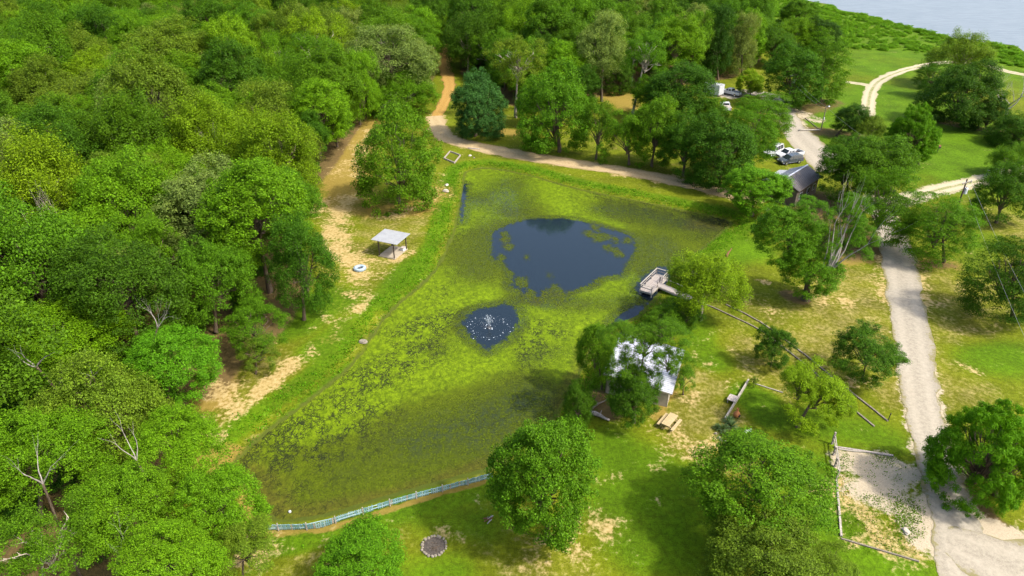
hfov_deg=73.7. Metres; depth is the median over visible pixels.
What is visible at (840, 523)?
patch timber
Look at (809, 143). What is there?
gravel driveway
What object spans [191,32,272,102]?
forest tree
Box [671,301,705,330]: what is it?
shore bush
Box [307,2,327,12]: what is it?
forest tree
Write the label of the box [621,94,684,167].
young tree
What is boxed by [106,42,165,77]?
forest tree
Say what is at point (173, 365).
forest tree
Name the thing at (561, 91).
round tree
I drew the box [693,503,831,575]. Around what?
round tree
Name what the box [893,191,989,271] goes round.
round tree
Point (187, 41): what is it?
forest tree
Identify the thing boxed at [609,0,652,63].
forest tree
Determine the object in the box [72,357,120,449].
dead snag
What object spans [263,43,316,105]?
forest tree
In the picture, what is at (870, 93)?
loop track
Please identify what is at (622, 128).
young tree
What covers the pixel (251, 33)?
forest tree
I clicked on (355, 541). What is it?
round tree
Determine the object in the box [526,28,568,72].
forest tree
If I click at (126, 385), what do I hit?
forest tree
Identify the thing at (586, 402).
shore bush
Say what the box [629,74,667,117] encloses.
understory tree
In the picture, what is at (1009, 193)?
round tree
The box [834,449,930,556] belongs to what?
gravel weeds
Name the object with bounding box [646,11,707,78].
round tree
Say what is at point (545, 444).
round tree
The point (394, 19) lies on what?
forest tree
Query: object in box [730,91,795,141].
round tree
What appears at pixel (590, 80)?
understory tree
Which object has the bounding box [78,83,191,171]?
forest tree
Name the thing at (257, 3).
forest tree
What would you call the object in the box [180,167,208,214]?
forest tree
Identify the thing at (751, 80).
tree
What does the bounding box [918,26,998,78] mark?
round tree
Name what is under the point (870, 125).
tree
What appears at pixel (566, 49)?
forest tree
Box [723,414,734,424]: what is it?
yucca plant
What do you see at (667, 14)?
forest tree
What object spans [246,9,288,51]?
forest tree
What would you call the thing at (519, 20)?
forest tree
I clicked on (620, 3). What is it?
forest tree
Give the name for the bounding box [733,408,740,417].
chiminea
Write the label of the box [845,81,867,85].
track spur
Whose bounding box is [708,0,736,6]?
forest tree
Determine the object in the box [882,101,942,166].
round tree
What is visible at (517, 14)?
forest tree
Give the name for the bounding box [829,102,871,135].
tree
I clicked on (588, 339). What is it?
round tree
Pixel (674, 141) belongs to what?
round tree
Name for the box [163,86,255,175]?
forest tree
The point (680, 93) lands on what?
round tree
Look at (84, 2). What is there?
forest tree
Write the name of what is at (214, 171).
forest tree
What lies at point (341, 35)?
forest tree
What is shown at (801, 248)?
oak tree
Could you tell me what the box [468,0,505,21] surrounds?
forest tree
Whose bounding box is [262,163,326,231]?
forest tree
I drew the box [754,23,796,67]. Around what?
round tree
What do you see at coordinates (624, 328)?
round tree
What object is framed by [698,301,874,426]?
timber edging
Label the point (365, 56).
forest tree
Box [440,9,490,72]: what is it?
forest tree
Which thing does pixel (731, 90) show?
pickup truck
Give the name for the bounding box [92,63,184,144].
forest tree
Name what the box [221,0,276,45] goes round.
forest tree
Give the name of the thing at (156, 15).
forest tree
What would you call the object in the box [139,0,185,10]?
forest tree
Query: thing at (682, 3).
forest tree
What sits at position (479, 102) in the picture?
round tree
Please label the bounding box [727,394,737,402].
wooden bench
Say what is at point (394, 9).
forest tree
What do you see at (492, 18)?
forest tree
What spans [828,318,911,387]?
round shrub
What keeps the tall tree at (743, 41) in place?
on the ground at (646, 518)
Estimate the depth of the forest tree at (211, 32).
157.68 m
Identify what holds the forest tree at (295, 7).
on the ground at (646, 518)
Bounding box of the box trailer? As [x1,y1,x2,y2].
[705,83,724,94]
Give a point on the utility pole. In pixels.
(964, 191)
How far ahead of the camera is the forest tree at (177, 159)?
102.61 m
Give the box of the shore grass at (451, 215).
[195,160,753,547]
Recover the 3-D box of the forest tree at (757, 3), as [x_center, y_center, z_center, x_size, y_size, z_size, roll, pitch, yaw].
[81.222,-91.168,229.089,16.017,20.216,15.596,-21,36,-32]
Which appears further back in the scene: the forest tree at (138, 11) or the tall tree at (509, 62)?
the forest tree at (138, 11)
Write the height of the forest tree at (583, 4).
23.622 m
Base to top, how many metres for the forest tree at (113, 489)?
11.473 m
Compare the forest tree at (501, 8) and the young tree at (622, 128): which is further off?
the forest tree at (501, 8)
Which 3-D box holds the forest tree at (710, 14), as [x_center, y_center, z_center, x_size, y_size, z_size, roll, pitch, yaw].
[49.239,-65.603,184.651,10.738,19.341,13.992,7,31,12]
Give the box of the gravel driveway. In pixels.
[721,89,839,172]
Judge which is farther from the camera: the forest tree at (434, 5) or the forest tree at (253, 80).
the forest tree at (434, 5)
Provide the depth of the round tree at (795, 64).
158.94 m
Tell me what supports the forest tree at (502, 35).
on the ground at (646, 518)
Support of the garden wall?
on the ground at (646, 518)
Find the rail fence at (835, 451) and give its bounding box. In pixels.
[831,432,840,479]
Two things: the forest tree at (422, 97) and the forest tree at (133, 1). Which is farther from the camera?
the forest tree at (133, 1)
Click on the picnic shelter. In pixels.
(392, 238)
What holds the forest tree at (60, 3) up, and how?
on the ground at (646, 518)
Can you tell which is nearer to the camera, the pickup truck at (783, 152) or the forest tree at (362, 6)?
the pickup truck at (783, 152)
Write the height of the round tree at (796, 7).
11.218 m
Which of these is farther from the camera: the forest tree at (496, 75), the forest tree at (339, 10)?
the forest tree at (339, 10)
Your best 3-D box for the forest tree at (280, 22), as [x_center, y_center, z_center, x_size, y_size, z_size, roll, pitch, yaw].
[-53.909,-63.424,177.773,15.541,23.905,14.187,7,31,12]
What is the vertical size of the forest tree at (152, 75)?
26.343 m
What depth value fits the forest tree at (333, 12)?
181.65 m
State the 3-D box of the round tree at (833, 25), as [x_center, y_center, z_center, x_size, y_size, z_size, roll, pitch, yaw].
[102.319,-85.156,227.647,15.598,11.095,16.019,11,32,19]
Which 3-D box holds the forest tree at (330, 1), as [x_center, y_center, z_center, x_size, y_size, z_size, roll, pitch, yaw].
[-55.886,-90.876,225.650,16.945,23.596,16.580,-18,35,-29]
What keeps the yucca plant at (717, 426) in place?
on the ground at (646, 518)
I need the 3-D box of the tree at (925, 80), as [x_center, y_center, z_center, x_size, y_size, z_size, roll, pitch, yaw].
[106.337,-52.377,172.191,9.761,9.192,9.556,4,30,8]
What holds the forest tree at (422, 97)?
on the ground at (646, 518)
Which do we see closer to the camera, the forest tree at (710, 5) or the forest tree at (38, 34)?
the forest tree at (38, 34)
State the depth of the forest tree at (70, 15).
178.33 m
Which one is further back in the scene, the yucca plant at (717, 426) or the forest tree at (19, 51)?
the forest tree at (19, 51)
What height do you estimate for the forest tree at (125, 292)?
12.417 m
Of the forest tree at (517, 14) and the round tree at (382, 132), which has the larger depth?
the forest tree at (517, 14)
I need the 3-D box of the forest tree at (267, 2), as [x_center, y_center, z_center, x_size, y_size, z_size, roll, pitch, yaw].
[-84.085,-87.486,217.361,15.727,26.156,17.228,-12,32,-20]
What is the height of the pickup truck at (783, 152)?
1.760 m
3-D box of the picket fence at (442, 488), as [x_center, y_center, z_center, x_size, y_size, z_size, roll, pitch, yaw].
[-11.395,18.396,57.586,20.601,0.858,1.440,-9,31,-14]
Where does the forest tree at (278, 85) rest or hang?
on the ground at (646, 518)
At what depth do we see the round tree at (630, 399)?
63.71 m
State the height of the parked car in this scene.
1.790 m
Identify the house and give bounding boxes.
[767,164,820,206]
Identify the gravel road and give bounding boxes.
[861,171,1021,575]
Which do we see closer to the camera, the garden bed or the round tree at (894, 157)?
the round tree at (894, 157)
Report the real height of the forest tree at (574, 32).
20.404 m
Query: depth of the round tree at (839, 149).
110.41 m
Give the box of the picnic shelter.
[371,229,409,259]
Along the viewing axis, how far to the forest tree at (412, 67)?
170.17 m
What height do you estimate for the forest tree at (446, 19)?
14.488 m
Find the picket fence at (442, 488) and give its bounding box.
[250,474,490,530]
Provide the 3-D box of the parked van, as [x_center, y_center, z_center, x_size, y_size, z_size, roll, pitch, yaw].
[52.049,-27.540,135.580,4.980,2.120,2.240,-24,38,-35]
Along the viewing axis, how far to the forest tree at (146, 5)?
220.96 m
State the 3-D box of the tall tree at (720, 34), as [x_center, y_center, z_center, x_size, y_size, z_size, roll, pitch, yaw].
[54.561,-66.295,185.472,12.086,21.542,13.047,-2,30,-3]
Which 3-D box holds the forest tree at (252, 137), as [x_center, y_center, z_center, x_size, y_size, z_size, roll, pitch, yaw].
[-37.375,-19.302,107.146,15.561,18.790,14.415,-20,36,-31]
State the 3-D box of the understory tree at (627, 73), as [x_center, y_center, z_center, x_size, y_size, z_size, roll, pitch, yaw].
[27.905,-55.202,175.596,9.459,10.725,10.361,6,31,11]
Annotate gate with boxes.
[798,129,820,130]
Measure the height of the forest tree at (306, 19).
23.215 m
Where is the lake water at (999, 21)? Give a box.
[808,0,1023,50]
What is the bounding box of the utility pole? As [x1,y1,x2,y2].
[947,179,971,235]
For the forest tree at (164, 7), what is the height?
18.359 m
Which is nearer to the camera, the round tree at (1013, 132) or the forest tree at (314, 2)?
the round tree at (1013, 132)
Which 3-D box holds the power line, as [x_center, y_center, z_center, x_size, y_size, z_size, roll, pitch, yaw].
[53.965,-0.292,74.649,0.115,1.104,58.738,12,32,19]
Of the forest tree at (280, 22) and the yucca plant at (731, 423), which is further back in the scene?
the forest tree at (280, 22)
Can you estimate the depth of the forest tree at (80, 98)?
125.85 m
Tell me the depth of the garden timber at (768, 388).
71.66 m
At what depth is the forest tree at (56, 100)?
119.54 m
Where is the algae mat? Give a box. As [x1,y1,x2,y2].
[235,169,729,519]
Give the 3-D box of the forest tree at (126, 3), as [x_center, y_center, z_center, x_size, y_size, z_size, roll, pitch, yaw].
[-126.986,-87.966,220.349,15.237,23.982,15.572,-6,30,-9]
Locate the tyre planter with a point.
(359, 268)
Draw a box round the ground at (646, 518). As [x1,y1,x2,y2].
[0,0,1023,575]
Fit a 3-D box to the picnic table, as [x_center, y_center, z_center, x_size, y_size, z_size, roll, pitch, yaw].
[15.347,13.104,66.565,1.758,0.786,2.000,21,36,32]
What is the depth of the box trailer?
173.88 m
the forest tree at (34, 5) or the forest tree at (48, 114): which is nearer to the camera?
the forest tree at (48, 114)
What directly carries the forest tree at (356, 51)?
on the ground at (646, 518)
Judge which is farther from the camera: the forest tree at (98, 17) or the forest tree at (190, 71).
the forest tree at (98, 17)
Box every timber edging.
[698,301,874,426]
[726,304,888,420]
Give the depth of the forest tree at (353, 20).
202.13 m
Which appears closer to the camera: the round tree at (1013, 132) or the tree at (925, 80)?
the round tree at (1013, 132)
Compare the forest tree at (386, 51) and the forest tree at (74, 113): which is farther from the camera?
the forest tree at (386, 51)
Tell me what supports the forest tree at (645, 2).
on the ground at (646, 518)
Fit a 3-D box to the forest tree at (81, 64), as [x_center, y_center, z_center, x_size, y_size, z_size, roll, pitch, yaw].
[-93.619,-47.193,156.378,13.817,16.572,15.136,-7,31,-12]
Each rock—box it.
[359,339,367,343]
[902,527,910,534]
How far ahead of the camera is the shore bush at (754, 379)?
71.43 m
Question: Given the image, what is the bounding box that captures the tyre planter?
[353,264,365,271]
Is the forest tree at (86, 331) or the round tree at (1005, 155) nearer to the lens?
the forest tree at (86, 331)
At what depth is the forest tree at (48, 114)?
100.97 m
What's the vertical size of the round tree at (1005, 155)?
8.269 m
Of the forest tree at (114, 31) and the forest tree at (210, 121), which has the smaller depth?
the forest tree at (210, 121)
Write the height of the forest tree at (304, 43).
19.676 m
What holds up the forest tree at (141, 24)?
on the ground at (646, 518)
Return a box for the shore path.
[425,115,747,198]
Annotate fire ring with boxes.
[420,535,446,557]
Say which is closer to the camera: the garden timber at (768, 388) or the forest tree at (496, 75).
the garden timber at (768, 388)
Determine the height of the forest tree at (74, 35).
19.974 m
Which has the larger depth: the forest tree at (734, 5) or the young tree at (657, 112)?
the forest tree at (734, 5)
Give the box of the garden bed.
[444,151,460,163]
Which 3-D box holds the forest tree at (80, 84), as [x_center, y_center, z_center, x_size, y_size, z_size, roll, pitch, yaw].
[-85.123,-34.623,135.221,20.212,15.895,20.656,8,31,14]
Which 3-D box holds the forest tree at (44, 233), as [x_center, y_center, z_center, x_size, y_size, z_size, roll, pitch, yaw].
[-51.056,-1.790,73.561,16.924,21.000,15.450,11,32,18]
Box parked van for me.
[763,143,783,156]
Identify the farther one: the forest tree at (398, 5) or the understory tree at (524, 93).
the forest tree at (398, 5)
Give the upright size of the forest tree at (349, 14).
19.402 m
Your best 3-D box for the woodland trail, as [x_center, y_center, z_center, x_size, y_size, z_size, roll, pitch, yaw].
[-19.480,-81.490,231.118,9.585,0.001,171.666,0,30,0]
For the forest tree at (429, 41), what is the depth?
189.56 m
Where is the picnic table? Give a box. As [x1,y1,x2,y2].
[657,412,681,431]
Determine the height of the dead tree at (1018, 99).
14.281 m
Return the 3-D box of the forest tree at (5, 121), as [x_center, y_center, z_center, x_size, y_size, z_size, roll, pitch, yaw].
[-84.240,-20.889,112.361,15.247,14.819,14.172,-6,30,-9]
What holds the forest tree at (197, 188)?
on the ground at (646, 518)
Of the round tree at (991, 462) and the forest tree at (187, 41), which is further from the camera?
the forest tree at (187, 41)
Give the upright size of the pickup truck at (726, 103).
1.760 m
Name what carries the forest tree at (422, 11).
on the ground at (646, 518)
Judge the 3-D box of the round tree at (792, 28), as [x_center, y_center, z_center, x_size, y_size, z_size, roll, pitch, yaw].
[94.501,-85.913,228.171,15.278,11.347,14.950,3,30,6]
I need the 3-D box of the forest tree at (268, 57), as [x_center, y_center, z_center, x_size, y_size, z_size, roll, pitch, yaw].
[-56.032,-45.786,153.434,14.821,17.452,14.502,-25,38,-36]
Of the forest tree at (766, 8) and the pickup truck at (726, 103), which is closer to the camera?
the pickup truck at (726, 103)
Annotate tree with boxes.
[0,0,23,25]
[0,1,78,92]
[0,9,22,22]
[0,17,23,40]
[0,36,66,111]
[0,48,81,119]
[0,98,108,207]
[0,114,44,152]
[0,114,100,278]
[0,130,49,211]
[0,177,115,355]
[0,290,142,386]
[2,15,20,39]
[4,90,78,131]
[8,215,54,296]
[15,0,65,34]
[21,345,174,471]
[25,0,83,18]
[25,67,102,112]
[40,221,199,364]
[44,0,107,50]
[47,103,132,176]
[56,20,115,75]
[60,94,100,116]
[61,43,113,97]
[63,457,174,573]
[65,139,179,247]
[74,0,111,25]
[74,1,133,45]
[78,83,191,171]
[82,149,185,218]
[84,53,169,118]
[84,245,161,329]
[85,0,119,13]
[88,56,108,77]
[90,0,139,11]
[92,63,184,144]
[95,33,210,154]
[102,7,147,28]
[104,15,148,52]
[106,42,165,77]
[109,6,148,23]
[115,0,143,9]
[118,13,217,68]
[122,322,224,414]
[129,1,156,14]
[130,6,154,16]
[135,14,198,61]
[137,13,172,26]
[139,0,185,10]
[142,149,276,264]
[143,136,204,212]
[146,1,179,24]
[150,6,190,54]
[156,60,218,101]
[160,48,209,91]
[161,8,196,28]
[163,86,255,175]
[171,1,199,17]
[175,0,229,30]
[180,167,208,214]
[185,165,227,216]
[188,101,238,170]
[189,152,313,293]
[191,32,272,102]
[194,11,261,57]
[195,52,240,89]
[196,80,254,110]
[201,13,260,66]
[213,100,249,167]
[220,76,292,154]
[221,0,270,29]
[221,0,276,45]
[227,0,272,30]
[231,104,322,196]
[233,73,302,127]
[235,333,280,374]
[240,42,289,84]
[245,115,327,189]
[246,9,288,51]
[253,83,295,129]
[256,28,297,65]
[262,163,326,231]
[263,0,309,14]
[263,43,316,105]
[272,0,332,50]
[280,6,347,52]
[281,1,303,16]
[284,76,356,160]
[286,30,343,66]
[287,108,331,173]
[291,38,365,134]
[305,0,331,8]
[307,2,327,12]
[308,19,367,53]
[309,1,358,48]
[311,510,409,575]
[317,0,359,9]
[321,98,354,146]
[323,4,369,41]
[328,6,351,18]
[332,0,361,13]
[336,47,383,124]
[342,44,374,84]
[344,23,440,102]
[350,9,368,46]
[350,98,443,217]
[354,0,399,44]
[355,3,379,14]
[356,8,417,77]
[365,67,440,118]
[366,7,415,69]
[375,0,408,13]
[390,2,421,16]
[391,49,431,85]
[404,3,441,54]
[405,0,448,40]
[406,12,443,52]
[412,36,441,77]
[416,35,439,66]
[419,11,447,48]
[434,10,448,39]
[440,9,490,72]
[445,0,497,30]
[447,0,480,22]
[447,28,475,65]
[448,66,508,140]
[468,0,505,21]
[468,33,493,76]
[471,9,503,58]
[479,26,529,82]
[482,33,547,117]
[483,413,602,554]
[484,30,512,90]
[487,35,547,92]
[490,0,522,21]
[498,0,542,45]
[499,4,526,25]
[513,54,594,154]
[513,79,553,122]
[521,0,575,68]
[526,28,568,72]
[532,38,588,89]
[540,0,596,33]
[550,11,612,85]
[564,62,603,104]
[570,0,623,58]
[571,7,628,101]
[573,321,619,389]
[577,94,618,164]
[580,14,637,76]
[594,317,698,408]
[600,108,651,167]
[603,53,635,96]
[604,363,664,427]
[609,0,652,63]
[613,26,652,85]
[615,2,636,51]
[618,0,652,14]
[620,28,670,113]
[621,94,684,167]
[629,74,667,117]
[638,0,684,58]
[638,58,719,121]
[643,8,692,70]
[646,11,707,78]
[653,105,717,184]
[662,0,693,21]
[664,247,754,320]
[668,357,695,394]
[675,2,715,67]
[677,0,719,14]
[677,8,715,66]
[677,425,843,546]
[678,106,758,191]
[685,97,729,124]
[690,0,716,52]
[690,2,738,79]
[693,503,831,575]
[703,41,736,68]
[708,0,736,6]
[708,0,752,20]
[718,9,761,76]
[718,162,794,216]
[720,7,767,68]
[724,99,782,168]
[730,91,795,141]
[734,0,776,22]
[735,68,764,94]
[736,0,776,17]
[740,9,780,59]
[747,170,906,301]
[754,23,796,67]
[760,37,828,110]
[774,14,817,47]
[777,0,821,24]
[779,355,857,435]
[796,26,855,106]
[798,15,843,49]
[810,539,862,575]
[814,132,877,203]
[828,132,923,201]
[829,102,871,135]
[841,166,927,247]
[849,112,888,144]
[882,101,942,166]
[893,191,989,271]
[910,56,1012,131]
[910,61,951,97]
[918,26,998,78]
[920,397,1023,518]
[952,234,1023,326]
[966,97,1012,131]
[966,159,1023,223]
[981,109,1023,149]
[983,141,1023,176]
[997,67,1023,112]
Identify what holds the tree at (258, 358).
on the ground at (646, 518)
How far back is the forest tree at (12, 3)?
209.10 m
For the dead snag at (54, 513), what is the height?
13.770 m
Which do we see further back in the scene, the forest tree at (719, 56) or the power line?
the forest tree at (719, 56)
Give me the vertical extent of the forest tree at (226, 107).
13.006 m
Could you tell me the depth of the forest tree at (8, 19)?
192.10 m
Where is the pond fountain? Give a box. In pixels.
[467,315,513,339]
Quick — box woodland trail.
[431,44,456,115]
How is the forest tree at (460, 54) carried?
on the ground at (646, 518)
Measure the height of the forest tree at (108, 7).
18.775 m
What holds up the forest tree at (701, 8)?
on the ground at (646, 518)
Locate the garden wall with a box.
[724,379,748,418]
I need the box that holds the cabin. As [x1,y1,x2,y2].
[603,337,683,406]
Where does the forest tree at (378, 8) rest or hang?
on the ground at (646, 518)
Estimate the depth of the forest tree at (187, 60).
148.99 m
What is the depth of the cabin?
70.38 m
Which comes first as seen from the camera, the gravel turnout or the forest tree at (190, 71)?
the gravel turnout
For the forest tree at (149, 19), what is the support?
on the ground at (646, 518)
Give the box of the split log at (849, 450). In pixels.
[838,448,863,451]
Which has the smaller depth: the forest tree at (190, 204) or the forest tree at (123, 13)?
the forest tree at (190, 204)
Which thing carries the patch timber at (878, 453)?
on the ground at (646, 518)
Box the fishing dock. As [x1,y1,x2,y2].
[639,268,692,299]
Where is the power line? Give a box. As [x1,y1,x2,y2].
[965,188,1023,334]
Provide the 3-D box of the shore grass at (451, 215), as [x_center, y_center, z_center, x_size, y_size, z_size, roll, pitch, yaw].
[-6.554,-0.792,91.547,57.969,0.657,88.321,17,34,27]
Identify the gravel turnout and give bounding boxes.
[945,526,1023,575]
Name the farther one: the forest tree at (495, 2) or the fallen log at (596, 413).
the forest tree at (495, 2)
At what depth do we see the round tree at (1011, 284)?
79.92 m
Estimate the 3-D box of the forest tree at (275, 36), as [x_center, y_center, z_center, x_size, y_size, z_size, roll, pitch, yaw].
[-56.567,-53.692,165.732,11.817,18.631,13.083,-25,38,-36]
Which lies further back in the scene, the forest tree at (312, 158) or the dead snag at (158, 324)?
the forest tree at (312, 158)
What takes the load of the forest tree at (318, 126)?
on the ground at (646, 518)
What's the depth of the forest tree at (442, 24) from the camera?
210.65 m
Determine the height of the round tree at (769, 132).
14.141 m
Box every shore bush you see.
[562,378,597,428]
[643,303,686,337]
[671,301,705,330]
[748,375,759,387]
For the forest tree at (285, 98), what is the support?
on the ground at (646, 518)
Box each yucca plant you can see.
[713,422,721,430]
[715,422,729,433]
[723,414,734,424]
[723,417,737,428]
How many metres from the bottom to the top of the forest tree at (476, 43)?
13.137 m
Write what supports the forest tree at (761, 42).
on the ground at (646, 518)
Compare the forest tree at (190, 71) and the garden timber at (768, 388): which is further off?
the forest tree at (190, 71)
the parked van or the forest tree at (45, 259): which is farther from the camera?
the parked van
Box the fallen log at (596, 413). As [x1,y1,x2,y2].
[590,410,609,420]
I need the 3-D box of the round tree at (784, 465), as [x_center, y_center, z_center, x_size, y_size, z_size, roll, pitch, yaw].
[19.404,15.884,53.525,11.823,9.977,11.778,-8,31,-14]
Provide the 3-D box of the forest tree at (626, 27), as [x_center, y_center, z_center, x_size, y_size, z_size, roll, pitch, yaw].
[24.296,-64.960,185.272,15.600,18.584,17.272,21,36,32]
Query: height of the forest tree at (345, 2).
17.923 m
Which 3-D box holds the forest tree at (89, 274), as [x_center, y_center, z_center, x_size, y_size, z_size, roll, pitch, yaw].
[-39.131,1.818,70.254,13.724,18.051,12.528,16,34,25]
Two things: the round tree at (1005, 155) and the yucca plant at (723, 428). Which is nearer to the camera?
the yucca plant at (723, 428)
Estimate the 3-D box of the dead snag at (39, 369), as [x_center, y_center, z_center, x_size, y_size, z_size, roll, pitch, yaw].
[-41.736,9.711,62.052,4.974,11.190,1.478,4,30,7]
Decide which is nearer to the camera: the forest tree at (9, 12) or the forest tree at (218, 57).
the forest tree at (218, 57)
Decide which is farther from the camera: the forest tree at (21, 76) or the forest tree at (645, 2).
the forest tree at (645, 2)
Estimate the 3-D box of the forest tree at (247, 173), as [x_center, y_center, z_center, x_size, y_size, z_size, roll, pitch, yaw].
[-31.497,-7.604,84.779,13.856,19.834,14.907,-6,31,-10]
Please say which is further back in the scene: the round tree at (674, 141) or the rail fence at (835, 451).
the round tree at (674, 141)
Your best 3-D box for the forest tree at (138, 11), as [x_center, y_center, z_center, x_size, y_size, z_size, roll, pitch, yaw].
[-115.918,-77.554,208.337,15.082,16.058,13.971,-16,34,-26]
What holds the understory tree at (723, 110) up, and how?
on the ground at (646, 518)
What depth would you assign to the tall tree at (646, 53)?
152.34 m
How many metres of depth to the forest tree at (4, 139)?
91.94 m
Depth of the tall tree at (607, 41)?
160.71 m
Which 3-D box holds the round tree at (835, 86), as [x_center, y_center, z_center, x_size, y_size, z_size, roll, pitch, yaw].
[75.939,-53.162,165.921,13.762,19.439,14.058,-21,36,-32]
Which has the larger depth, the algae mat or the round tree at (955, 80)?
the round tree at (955, 80)
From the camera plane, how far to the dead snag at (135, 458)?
48.17 m
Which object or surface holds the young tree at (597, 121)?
on the ground at (646, 518)
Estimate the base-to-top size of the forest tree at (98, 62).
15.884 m
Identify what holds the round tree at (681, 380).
on the ground at (646, 518)
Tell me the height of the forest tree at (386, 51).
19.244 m
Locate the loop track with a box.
[858,61,1023,115]
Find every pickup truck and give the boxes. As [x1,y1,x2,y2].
[720,101,731,110]
[724,87,742,96]
[774,147,804,157]
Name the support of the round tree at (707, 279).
on the ground at (646, 518)
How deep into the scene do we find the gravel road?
74.06 m
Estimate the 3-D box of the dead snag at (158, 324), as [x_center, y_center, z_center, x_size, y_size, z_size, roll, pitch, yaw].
[-33.212,6.573,64.568,6.757,14.098,3.022,0,30,0]
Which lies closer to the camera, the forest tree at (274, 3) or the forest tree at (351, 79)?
the forest tree at (351, 79)
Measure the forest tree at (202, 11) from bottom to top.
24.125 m
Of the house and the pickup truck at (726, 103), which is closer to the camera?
the house
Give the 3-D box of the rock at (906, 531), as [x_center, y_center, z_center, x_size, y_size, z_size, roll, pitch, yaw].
[32.055,19.792,55.569,0.551,0.335,0.746,-10,31,-16]
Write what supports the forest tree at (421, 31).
on the ground at (646, 518)
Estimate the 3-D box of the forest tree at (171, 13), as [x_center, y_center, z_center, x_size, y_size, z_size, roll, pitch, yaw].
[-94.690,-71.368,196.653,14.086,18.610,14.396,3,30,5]
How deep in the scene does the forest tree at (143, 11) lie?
212.41 m
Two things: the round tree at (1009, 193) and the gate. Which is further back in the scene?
the gate
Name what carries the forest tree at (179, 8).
on the ground at (646, 518)
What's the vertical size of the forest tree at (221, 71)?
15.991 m
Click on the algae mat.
(334, 446)
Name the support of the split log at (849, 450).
on the ground at (646, 518)
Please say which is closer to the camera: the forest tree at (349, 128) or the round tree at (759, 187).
the round tree at (759, 187)
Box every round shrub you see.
[751,322,799,369]
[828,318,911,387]
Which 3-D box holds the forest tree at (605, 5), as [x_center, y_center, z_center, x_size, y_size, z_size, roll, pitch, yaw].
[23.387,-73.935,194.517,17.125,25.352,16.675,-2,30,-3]
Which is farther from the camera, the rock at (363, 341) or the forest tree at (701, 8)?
the forest tree at (701, 8)
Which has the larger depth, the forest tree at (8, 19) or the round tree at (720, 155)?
the forest tree at (8, 19)
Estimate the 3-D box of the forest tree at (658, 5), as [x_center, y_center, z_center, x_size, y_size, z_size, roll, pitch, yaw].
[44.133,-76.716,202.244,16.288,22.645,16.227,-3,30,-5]
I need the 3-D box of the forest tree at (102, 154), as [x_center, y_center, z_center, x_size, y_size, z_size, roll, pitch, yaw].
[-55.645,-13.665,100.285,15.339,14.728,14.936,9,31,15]
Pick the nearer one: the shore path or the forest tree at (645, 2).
the shore path
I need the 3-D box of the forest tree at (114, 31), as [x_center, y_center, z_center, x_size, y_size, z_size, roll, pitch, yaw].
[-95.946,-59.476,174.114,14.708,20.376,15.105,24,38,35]
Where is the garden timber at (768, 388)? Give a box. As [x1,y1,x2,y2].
[755,383,782,392]
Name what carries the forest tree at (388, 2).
on the ground at (646, 518)
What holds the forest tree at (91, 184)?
on the ground at (646, 518)
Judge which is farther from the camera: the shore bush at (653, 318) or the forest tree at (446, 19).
the forest tree at (446, 19)
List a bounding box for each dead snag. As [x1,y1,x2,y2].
[1,435,81,575]
[10,345,72,407]
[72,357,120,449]
[103,413,180,541]
[143,297,173,413]
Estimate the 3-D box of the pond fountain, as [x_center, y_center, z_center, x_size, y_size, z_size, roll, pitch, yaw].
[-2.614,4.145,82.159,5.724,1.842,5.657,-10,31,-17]
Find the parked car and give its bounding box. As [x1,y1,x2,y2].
[777,152,803,164]
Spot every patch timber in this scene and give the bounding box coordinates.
[834,446,892,456]
[836,480,842,536]
[841,537,918,561]
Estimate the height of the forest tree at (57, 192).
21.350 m
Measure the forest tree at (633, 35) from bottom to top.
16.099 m
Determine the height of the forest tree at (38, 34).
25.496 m
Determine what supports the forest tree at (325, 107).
on the ground at (646, 518)
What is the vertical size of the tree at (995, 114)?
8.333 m
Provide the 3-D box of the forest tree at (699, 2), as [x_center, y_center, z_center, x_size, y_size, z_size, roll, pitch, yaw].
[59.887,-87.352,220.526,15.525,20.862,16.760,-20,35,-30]

